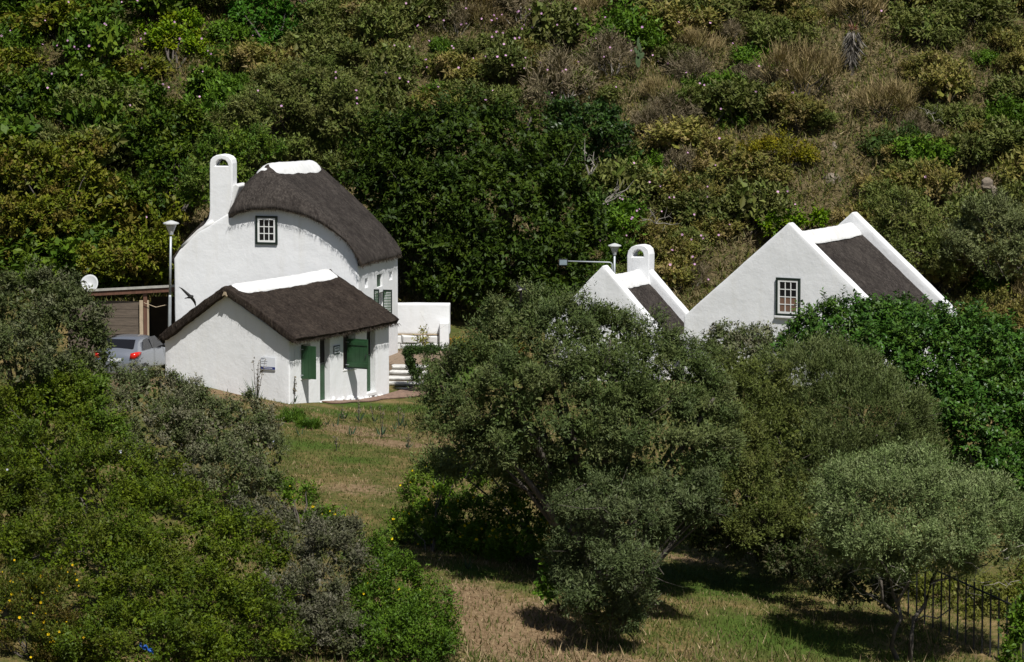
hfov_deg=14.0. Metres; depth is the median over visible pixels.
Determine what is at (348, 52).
grey green scrub
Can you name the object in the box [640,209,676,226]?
dead branch
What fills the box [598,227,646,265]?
green scrub
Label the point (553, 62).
dry brush
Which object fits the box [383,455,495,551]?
yellow flowering bush
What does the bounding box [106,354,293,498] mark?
grey leaved shrub
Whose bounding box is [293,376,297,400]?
dry stalks
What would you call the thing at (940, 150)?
green scrub
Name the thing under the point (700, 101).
grey green scrub
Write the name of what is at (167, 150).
green vine bush
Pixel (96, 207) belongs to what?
yellow green thicket
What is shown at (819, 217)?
bright green shrub
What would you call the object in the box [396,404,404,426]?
spear plant
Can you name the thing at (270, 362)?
sign
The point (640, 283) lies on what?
gabled outhouse
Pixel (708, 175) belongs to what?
grey green scrub
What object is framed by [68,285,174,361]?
lean to carport
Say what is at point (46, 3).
leafy thicket
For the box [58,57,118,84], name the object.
leafy thicket
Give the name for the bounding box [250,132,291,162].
grey green scrub
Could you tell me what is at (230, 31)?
green scrub
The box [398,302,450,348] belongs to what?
garden wall
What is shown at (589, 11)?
dry grass tussock
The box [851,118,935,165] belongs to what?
dark hollow shrub
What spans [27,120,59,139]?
grey green scrub
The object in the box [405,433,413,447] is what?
spear plant
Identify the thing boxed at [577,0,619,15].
dry grass tussock
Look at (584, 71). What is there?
grey green scrub
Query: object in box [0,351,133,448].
dark creeper bank
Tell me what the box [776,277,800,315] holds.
window
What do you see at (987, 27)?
grey green scrub
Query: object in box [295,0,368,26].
grey green scrub
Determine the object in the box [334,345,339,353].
door sign
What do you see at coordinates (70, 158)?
yellow vine bush
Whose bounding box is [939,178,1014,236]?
grey green scrub
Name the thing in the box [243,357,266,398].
tall spear plant
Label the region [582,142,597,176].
dead branch
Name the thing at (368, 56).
grey green scrub
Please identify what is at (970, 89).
grey green scrub
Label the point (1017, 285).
dry grass tussock
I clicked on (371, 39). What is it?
olive brown scrub
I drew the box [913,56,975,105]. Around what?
olive brown scrub
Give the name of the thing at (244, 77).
green scrub
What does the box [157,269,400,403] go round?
thatched cottage
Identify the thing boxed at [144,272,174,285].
yellow green thicket
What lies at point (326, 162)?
grey green scrub
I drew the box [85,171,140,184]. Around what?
green scrub
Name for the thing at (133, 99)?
grey green scrub
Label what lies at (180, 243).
yellow green thicket
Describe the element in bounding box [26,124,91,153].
grey green scrub
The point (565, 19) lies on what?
grey green scrub
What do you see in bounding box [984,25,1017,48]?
olive brown scrub
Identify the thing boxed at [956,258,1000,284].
green scrub
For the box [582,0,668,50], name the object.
green scrub
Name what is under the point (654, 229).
olive brown scrub
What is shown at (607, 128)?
dark tree
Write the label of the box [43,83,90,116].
green scrub
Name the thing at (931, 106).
grey green scrub
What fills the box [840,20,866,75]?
aloe
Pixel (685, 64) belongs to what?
dry brush
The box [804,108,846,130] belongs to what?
grey green scrub
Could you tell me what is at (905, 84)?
olive brown scrub
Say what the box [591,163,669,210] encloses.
leafy dip bush
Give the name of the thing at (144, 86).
green scrub
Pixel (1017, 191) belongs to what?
grey green scrub
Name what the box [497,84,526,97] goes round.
grey green scrub
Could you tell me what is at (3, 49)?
yellow green thicket
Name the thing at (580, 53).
grey green scrub
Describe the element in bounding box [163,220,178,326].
lamp post
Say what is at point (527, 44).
olive brown scrub
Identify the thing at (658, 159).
green scrub
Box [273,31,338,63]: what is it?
grey green scrub
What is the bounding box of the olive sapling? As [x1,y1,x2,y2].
[533,459,739,636]
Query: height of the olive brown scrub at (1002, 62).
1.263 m
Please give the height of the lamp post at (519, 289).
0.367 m
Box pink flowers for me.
[1,0,925,279]
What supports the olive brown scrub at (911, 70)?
on the ground at (456, 326)
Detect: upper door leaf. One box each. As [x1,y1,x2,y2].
[320,338,323,362]
[367,331,369,353]
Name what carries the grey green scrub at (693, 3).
on the ground at (456, 326)
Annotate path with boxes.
[322,385,445,403]
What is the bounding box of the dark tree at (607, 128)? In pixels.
[535,91,643,176]
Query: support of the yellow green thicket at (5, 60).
on the ground at (456, 326)
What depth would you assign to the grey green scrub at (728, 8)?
177.42 m
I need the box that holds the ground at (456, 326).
[0,0,1023,661]
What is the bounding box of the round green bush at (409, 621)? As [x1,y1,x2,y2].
[324,516,468,661]
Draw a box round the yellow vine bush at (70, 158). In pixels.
[0,126,123,246]
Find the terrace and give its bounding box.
[389,349,449,375]
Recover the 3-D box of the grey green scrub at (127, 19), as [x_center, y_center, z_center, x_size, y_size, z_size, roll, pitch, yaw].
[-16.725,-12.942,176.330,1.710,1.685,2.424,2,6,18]
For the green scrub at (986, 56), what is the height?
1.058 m
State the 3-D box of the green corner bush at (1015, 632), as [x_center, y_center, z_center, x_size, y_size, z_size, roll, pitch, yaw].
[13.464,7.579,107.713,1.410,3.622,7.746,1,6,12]
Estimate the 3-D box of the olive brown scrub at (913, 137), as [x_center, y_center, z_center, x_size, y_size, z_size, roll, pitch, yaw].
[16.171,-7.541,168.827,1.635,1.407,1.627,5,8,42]
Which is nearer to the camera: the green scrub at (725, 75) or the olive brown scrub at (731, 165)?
the olive brown scrub at (731, 165)
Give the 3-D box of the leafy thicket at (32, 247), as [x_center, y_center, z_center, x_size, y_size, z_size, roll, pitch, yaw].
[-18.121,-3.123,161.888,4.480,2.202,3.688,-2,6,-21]
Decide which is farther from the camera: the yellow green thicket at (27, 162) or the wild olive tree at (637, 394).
the yellow green thicket at (27, 162)
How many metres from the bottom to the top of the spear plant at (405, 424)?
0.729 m
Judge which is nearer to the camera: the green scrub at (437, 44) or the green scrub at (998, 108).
the green scrub at (998, 108)
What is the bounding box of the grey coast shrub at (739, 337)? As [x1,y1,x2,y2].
[687,317,787,392]
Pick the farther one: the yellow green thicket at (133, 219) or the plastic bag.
the yellow green thicket at (133, 219)
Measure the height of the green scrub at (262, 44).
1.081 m
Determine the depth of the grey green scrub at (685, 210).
164.13 m
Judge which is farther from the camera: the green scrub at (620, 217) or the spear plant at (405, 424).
the green scrub at (620, 217)
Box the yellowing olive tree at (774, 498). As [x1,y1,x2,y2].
[678,344,832,560]
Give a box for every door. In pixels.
[320,363,324,399]
[367,355,369,390]
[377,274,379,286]
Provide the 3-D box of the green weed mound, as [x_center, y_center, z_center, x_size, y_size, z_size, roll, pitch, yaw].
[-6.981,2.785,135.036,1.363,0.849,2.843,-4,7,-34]
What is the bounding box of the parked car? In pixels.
[94,334,164,374]
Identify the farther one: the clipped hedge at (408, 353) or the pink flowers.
the pink flowers
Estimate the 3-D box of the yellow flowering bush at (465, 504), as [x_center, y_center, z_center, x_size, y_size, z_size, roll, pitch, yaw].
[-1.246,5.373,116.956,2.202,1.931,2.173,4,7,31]
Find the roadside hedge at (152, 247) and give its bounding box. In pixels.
[75,215,179,284]
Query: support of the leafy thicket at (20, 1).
on the ground at (456, 326)
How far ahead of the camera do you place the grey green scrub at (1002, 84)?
171.28 m
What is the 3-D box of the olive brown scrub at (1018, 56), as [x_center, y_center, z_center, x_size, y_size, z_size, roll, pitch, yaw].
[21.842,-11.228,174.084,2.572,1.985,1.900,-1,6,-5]
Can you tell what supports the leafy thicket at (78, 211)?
on the ground at (456, 326)
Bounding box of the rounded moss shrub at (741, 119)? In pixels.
[657,68,751,132]
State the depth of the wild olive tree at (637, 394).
111.85 m
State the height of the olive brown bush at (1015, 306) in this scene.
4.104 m
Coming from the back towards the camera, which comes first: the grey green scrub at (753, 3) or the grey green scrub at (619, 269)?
the grey green scrub at (753, 3)
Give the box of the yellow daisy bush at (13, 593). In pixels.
[0,553,114,661]
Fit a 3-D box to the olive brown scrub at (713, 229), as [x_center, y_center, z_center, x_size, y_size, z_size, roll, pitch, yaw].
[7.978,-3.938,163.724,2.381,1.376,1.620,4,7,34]
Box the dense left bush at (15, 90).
[0,62,170,124]
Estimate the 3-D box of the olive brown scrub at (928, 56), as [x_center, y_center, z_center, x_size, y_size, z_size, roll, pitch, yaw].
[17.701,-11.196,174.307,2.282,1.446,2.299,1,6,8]
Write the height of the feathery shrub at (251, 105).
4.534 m
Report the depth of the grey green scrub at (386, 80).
170.78 m
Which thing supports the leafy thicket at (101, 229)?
on the ground at (456, 326)
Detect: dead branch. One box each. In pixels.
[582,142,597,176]
[603,180,631,204]
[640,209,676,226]
[919,104,942,122]
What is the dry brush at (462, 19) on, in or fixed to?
on the ground at (456, 326)
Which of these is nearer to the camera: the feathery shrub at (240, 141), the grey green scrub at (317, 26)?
the feathery shrub at (240, 141)
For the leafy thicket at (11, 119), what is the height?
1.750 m
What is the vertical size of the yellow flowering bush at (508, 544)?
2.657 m
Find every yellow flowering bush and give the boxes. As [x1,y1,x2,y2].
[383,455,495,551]
[422,488,506,554]
[455,479,561,564]
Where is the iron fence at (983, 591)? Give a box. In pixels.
[906,555,1023,661]
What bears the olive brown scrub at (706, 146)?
on the ground at (456, 326)
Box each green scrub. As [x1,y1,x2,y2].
[0,15,50,52]
[0,174,40,203]
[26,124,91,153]
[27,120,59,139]
[42,74,72,95]
[42,119,161,172]
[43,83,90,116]
[50,71,152,118]
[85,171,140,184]
[93,7,138,33]
[118,78,164,116]
[174,138,234,169]
[177,88,238,138]
[190,0,239,13]
[197,66,252,110]
[204,16,255,42]
[205,39,241,70]
[235,70,257,84]
[244,82,276,119]
[248,40,275,51]
[248,160,267,174]
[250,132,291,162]
[270,120,347,164]
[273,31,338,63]
[273,117,331,140]
[285,11,355,44]
[285,70,366,119]
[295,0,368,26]
[313,140,363,184]
[322,32,367,69]
[330,82,414,133]
[335,57,419,106]
[336,0,420,46]
[346,130,428,174]
[357,46,377,64]
[370,39,421,77]
[383,0,463,33]
[413,52,450,73]
[418,79,447,94]
[426,34,456,54]
[430,78,479,99]
[451,35,482,59]
[457,75,507,116]
[474,30,543,85]
[476,31,501,51]
[481,82,530,110]
[492,23,549,49]
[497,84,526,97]
[519,0,592,51]
[566,65,598,91]
[566,193,649,240]
[572,44,607,61]
[580,151,667,214]
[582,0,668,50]
[592,83,624,103]
[593,257,616,273]
[594,263,626,273]
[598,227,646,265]
[613,0,654,7]
[617,136,662,159]
[621,148,672,170]
[637,26,673,53]
[649,39,699,66]
[650,184,739,227]
[660,0,722,22]
[662,224,712,254]
[668,82,724,115]
[677,173,713,194]
[686,71,782,124]
[696,168,732,189]
[699,67,747,85]
[705,0,745,21]
[720,175,797,238]
[728,39,781,71]
[735,0,761,9]
[736,8,775,24]
[742,13,783,37]
[744,11,828,53]
[781,2,817,12]
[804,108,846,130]
[874,157,948,192]
[878,1,969,48]
[882,0,909,18]
[888,131,969,164]
[893,194,939,231]
[917,100,953,132]
[923,24,970,49]
[929,0,1022,30]
[935,97,985,128]
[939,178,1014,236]
[944,74,977,96]
[946,128,995,174]
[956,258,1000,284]
[964,274,1010,294]
[969,48,1000,66]
[969,91,1023,126]
[972,18,1022,38]
[974,271,1016,286]
[977,69,1023,109]
[978,111,1023,164]
[983,176,1023,217]
[1014,101,1023,131]
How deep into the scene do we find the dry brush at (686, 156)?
167.62 m
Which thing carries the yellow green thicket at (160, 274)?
on the ground at (456, 326)
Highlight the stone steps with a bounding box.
[389,364,427,388]
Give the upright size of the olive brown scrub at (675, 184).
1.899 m
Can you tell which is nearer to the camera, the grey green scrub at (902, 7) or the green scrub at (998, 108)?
the green scrub at (998, 108)
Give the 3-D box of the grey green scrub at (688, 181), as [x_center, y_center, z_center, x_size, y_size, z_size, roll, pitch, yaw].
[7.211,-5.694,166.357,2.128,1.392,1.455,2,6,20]
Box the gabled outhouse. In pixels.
[545,244,688,381]
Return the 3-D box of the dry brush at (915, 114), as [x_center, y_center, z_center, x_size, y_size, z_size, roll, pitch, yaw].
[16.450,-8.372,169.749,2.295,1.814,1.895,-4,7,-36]
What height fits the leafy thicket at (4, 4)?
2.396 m
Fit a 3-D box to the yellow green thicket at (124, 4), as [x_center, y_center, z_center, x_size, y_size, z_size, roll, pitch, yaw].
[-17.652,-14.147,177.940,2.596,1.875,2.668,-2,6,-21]
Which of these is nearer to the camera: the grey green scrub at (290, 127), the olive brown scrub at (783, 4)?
the grey green scrub at (290, 127)
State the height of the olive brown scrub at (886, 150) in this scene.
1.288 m
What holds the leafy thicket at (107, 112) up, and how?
on the ground at (456, 326)
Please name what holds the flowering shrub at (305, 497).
on the ground at (456, 326)
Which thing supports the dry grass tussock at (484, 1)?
on the ground at (456, 326)
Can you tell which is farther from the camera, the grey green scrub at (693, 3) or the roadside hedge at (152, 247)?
the grey green scrub at (693, 3)
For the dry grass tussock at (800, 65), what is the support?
on the ground at (456, 326)
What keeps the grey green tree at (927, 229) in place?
on the ground at (456, 326)
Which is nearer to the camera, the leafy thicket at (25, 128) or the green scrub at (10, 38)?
the leafy thicket at (25, 128)
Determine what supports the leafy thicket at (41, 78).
on the ground at (456, 326)
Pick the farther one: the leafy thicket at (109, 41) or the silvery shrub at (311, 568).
the leafy thicket at (109, 41)
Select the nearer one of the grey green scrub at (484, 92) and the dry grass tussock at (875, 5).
the grey green scrub at (484, 92)
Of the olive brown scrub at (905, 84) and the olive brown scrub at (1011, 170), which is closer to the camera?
the olive brown scrub at (1011, 170)
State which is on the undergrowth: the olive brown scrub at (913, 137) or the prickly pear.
the prickly pear
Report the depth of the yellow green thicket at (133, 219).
162.78 m
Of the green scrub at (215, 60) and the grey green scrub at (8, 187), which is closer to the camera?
the grey green scrub at (8, 187)
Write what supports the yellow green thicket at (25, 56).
on the ground at (456, 326)
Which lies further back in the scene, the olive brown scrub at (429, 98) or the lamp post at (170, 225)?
the olive brown scrub at (429, 98)
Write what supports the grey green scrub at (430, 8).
on the ground at (456, 326)
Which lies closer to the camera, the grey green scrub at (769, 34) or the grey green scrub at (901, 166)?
the grey green scrub at (901, 166)
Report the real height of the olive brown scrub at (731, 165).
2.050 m
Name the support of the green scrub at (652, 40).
on the ground at (456, 326)
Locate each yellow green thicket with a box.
[0,10,37,39]
[0,43,19,65]
[0,48,19,77]
[0,232,25,268]
[1,45,49,70]
[3,152,38,174]
[19,0,92,38]
[67,180,135,225]
[92,0,127,10]
[96,242,174,297]
[97,185,191,246]
[113,52,178,81]
[138,232,182,249]
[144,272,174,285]
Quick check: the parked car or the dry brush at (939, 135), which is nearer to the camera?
the parked car
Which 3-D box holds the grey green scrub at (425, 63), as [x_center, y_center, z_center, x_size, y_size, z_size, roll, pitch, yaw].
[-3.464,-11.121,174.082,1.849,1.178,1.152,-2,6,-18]
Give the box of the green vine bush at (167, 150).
[106,94,214,235]
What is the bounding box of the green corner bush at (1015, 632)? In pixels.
[996,574,1023,661]
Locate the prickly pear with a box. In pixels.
[634,37,643,67]
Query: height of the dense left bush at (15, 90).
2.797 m
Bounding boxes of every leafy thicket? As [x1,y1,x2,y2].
[0,0,18,13]
[0,108,28,128]
[0,112,51,161]
[0,222,100,263]
[0,245,13,275]
[2,0,45,25]
[6,253,74,290]
[8,0,39,6]
[19,73,49,100]
[22,203,99,229]
[25,167,79,199]
[44,0,89,8]
[47,0,129,34]
[48,236,103,281]
[52,8,133,69]
[55,93,134,136]
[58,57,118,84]
[66,219,146,247]
[97,70,154,91]
[97,272,131,295]
[112,129,177,168]
[122,0,203,21]
[127,107,192,141]
[180,62,222,97]
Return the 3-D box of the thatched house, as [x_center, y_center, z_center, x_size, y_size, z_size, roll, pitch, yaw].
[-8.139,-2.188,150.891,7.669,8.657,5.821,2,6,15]
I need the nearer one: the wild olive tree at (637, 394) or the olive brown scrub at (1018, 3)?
the wild olive tree at (637, 394)
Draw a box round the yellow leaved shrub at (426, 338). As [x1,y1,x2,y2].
[411,316,445,352]
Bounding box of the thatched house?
[172,154,401,355]
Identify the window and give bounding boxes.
[255,216,277,244]
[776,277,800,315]
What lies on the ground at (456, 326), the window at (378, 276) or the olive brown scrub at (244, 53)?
the olive brown scrub at (244, 53)
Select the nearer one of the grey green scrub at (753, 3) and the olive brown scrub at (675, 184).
the olive brown scrub at (675, 184)
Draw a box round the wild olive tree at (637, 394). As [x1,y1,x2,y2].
[405,273,753,595]
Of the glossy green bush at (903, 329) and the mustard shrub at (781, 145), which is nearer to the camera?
the glossy green bush at (903, 329)
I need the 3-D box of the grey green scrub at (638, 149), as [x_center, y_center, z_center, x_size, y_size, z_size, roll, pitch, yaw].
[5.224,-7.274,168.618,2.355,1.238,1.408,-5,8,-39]
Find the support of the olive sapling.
on the ground at (456, 326)
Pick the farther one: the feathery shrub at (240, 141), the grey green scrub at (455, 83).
the grey green scrub at (455, 83)
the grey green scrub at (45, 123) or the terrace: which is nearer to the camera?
the terrace
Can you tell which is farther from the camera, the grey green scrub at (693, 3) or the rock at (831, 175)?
the grey green scrub at (693, 3)
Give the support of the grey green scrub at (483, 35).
on the ground at (456, 326)
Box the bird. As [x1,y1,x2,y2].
[179,287,195,305]
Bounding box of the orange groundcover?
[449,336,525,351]
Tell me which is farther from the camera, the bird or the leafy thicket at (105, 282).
the leafy thicket at (105, 282)
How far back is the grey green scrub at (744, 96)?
170.42 m
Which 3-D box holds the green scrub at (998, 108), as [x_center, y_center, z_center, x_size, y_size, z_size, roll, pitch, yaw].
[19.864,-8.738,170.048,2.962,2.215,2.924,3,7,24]
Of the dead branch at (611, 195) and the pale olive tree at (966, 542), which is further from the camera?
the dead branch at (611, 195)
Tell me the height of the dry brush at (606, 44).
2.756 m
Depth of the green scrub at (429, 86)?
172.15 m
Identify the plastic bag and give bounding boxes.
[139,642,153,653]
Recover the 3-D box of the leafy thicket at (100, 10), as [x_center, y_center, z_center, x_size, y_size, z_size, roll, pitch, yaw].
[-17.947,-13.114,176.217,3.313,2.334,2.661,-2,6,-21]
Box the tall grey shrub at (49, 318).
[0,253,123,459]
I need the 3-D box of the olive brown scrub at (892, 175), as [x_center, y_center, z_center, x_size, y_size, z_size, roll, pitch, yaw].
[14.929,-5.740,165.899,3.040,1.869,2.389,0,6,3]
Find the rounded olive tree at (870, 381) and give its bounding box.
[748,325,953,523]
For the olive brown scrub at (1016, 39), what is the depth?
174.70 m
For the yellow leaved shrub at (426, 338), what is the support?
on the ground at (456, 326)
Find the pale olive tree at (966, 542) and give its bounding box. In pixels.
[795,434,1023,661]
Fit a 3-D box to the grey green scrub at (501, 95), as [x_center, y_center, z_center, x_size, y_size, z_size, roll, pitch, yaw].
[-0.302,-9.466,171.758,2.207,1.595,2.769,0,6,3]
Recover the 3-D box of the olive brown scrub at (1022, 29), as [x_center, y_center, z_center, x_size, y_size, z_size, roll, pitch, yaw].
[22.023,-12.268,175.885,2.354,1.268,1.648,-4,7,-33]
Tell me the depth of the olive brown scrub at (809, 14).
177.02 m
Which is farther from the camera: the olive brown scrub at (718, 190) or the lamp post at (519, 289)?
the olive brown scrub at (718, 190)
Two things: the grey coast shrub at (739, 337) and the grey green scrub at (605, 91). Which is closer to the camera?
the grey coast shrub at (739, 337)
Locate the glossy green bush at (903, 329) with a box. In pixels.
[769,285,1023,496]
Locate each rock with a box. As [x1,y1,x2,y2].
[823,173,841,183]
[981,177,992,191]
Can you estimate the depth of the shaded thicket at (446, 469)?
115.38 m
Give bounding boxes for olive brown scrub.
[210,36,303,78]
[325,31,368,47]
[335,24,373,40]
[337,0,403,26]
[371,38,405,55]
[402,87,470,115]
[422,47,489,82]
[512,36,550,71]
[527,53,581,82]
[620,0,725,41]
[620,118,647,137]
[626,162,699,200]
[626,215,680,243]
[637,114,711,156]
[644,232,706,262]
[654,251,699,290]
[678,113,718,131]
[681,178,725,202]
[686,127,738,159]
[687,9,725,37]
[688,215,748,242]
[690,146,782,187]
[749,163,796,187]
[757,0,814,12]
[759,78,803,120]
[768,91,828,131]
[772,7,804,22]
[796,6,827,24]
[829,195,879,225]
[852,164,923,197]
[867,130,897,147]
[872,141,909,166]
[891,128,926,145]
[895,57,932,80]
[896,0,954,9]
[896,79,910,92]
[896,236,986,294]
[902,156,964,206]
[909,46,957,71]
[909,211,962,245]
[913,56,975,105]
[927,129,966,153]
[962,117,988,135]
[967,223,1009,265]
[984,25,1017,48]
[989,143,1023,193]
[992,52,1023,75]
[1000,0,1023,13]
[1005,253,1023,289]
[1007,32,1023,52]
[1009,40,1023,72]
[1015,27,1023,36]
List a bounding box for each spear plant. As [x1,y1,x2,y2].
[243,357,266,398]
[339,407,348,419]
[354,398,365,421]
[373,403,387,436]
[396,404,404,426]
[396,409,407,429]
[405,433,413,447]
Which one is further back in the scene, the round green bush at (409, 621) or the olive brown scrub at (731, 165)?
the olive brown scrub at (731, 165)
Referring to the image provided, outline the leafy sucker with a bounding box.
[532,557,594,613]
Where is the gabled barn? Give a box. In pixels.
[684,212,956,385]
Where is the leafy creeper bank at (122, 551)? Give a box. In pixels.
[0,366,316,661]
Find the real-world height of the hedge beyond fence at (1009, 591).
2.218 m
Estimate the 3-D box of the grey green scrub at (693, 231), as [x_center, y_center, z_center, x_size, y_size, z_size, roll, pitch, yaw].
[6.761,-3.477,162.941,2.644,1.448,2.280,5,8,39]
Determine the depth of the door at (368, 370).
145.04 m
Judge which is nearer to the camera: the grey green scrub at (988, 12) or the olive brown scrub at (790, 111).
the olive brown scrub at (790, 111)
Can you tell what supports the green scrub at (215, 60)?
on the ground at (456, 326)
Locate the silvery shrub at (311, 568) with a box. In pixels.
[225,485,381,657]
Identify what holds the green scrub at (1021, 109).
on the ground at (456, 326)
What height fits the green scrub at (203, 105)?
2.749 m
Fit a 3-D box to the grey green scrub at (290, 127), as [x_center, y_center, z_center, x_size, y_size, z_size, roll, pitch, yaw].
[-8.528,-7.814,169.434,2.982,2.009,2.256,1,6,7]
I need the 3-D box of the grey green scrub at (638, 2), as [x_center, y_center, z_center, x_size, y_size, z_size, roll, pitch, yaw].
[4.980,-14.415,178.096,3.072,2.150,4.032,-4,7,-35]
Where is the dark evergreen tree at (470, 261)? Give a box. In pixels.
[330,73,611,310]
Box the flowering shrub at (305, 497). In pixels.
[269,466,352,527]
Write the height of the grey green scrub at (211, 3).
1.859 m
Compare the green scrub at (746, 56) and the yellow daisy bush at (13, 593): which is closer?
the yellow daisy bush at (13, 593)
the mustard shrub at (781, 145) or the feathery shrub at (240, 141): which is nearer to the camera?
the feathery shrub at (240, 141)
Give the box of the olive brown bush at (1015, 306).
[952,284,1023,331]
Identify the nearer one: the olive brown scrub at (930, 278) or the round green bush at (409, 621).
the round green bush at (409, 621)
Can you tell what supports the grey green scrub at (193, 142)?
on the ground at (456, 326)
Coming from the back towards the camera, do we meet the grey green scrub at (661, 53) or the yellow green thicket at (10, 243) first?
the grey green scrub at (661, 53)
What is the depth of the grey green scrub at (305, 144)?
167.29 m
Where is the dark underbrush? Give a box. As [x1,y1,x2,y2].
[666,500,919,611]
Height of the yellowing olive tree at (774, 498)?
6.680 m
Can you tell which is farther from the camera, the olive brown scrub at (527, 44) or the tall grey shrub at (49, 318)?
the olive brown scrub at (527, 44)
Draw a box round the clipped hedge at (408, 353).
[399,341,456,387]
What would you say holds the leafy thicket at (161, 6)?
on the ground at (456, 326)
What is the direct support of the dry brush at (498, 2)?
on the ground at (456, 326)
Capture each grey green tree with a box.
[858,176,971,282]
[936,183,1023,283]
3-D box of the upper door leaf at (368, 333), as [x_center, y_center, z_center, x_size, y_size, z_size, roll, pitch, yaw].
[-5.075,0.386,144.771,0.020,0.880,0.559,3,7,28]
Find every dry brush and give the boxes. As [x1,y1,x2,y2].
[429,0,478,36]
[474,0,509,8]
[484,0,570,25]
[515,37,602,108]
[577,21,647,77]
[623,103,671,140]
[631,86,706,125]
[656,143,697,174]
[658,45,719,80]
[680,260,712,287]
[686,254,711,273]
[716,15,744,41]
[731,59,785,88]
[891,105,941,133]
[931,127,955,137]
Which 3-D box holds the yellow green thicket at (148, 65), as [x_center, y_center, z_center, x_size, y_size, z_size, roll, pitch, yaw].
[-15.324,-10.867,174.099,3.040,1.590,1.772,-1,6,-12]
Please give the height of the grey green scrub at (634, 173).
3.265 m
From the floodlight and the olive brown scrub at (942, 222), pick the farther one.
the olive brown scrub at (942, 222)
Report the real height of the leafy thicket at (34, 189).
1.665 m
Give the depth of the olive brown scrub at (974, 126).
169.36 m
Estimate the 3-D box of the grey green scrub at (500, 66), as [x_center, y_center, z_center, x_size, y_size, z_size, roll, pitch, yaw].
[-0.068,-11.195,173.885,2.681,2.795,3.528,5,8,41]
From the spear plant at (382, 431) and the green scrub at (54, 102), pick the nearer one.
the spear plant at (382, 431)
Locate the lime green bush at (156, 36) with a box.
[122,6,217,67]
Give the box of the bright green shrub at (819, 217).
[754,202,832,236]
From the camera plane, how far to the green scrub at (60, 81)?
171.78 m
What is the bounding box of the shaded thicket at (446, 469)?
[408,430,742,549]
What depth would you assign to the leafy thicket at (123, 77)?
172.38 m
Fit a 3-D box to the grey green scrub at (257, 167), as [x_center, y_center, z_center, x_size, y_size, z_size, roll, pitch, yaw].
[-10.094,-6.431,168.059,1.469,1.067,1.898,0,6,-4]
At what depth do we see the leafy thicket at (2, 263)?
161.25 m
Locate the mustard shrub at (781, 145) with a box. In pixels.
[735,124,821,167]
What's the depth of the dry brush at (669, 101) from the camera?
170.30 m
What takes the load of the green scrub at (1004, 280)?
on the ground at (456, 326)
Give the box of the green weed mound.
[273,403,324,428]
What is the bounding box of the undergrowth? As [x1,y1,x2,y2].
[0,0,1023,320]
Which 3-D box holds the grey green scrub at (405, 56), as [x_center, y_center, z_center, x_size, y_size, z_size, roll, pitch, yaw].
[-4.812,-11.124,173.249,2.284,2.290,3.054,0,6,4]
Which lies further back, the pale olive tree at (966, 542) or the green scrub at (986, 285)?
the green scrub at (986, 285)
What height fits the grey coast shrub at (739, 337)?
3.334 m
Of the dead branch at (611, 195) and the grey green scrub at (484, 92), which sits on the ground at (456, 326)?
the grey green scrub at (484, 92)
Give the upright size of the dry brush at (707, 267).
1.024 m
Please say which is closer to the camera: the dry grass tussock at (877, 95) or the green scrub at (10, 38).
the dry grass tussock at (877, 95)
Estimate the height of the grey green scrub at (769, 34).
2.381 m
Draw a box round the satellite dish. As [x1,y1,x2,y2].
[81,274,97,300]
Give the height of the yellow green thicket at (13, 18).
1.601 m
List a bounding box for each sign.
[261,357,275,369]
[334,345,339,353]
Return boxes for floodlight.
[559,259,612,270]
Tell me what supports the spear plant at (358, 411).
on the ground at (456, 326)
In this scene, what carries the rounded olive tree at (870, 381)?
on the ground at (456, 326)
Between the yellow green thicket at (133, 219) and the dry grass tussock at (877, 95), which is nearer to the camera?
the yellow green thicket at (133, 219)
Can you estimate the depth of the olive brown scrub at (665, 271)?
160.22 m
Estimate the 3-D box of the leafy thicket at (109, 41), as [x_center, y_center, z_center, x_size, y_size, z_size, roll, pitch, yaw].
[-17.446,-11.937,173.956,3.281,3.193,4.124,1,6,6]
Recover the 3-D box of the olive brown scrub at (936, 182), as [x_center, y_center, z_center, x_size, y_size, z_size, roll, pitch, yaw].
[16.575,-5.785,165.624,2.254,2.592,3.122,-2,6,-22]
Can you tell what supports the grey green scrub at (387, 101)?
on the ground at (456, 326)
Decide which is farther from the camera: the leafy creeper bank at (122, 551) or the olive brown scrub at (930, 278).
the olive brown scrub at (930, 278)
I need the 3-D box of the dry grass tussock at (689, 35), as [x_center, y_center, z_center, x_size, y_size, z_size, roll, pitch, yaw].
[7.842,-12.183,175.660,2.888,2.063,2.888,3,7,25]
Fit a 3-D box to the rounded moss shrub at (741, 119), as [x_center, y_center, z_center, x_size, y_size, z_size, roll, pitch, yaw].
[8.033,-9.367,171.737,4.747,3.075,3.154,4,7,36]
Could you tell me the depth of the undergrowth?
171.84 m
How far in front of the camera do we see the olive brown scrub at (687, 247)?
161.62 m
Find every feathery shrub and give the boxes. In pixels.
[169,118,292,210]
[203,45,379,144]
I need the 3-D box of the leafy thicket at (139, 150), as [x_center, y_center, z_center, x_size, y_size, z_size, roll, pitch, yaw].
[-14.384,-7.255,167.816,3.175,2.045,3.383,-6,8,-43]
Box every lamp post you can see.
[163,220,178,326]
[516,284,526,304]
[608,243,620,273]
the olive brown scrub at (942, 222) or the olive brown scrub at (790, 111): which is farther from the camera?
the olive brown scrub at (790, 111)
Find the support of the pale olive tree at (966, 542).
on the ground at (456, 326)
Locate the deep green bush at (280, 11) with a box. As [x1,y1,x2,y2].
[220,0,329,51]
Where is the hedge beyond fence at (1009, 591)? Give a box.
[872,552,1023,622]
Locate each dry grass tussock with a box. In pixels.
[442,0,503,15]
[462,0,514,32]
[543,0,596,20]
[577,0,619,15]
[632,72,681,99]
[666,23,727,61]
[752,28,854,96]
[823,0,892,28]
[847,72,926,121]
[1009,274,1023,297]

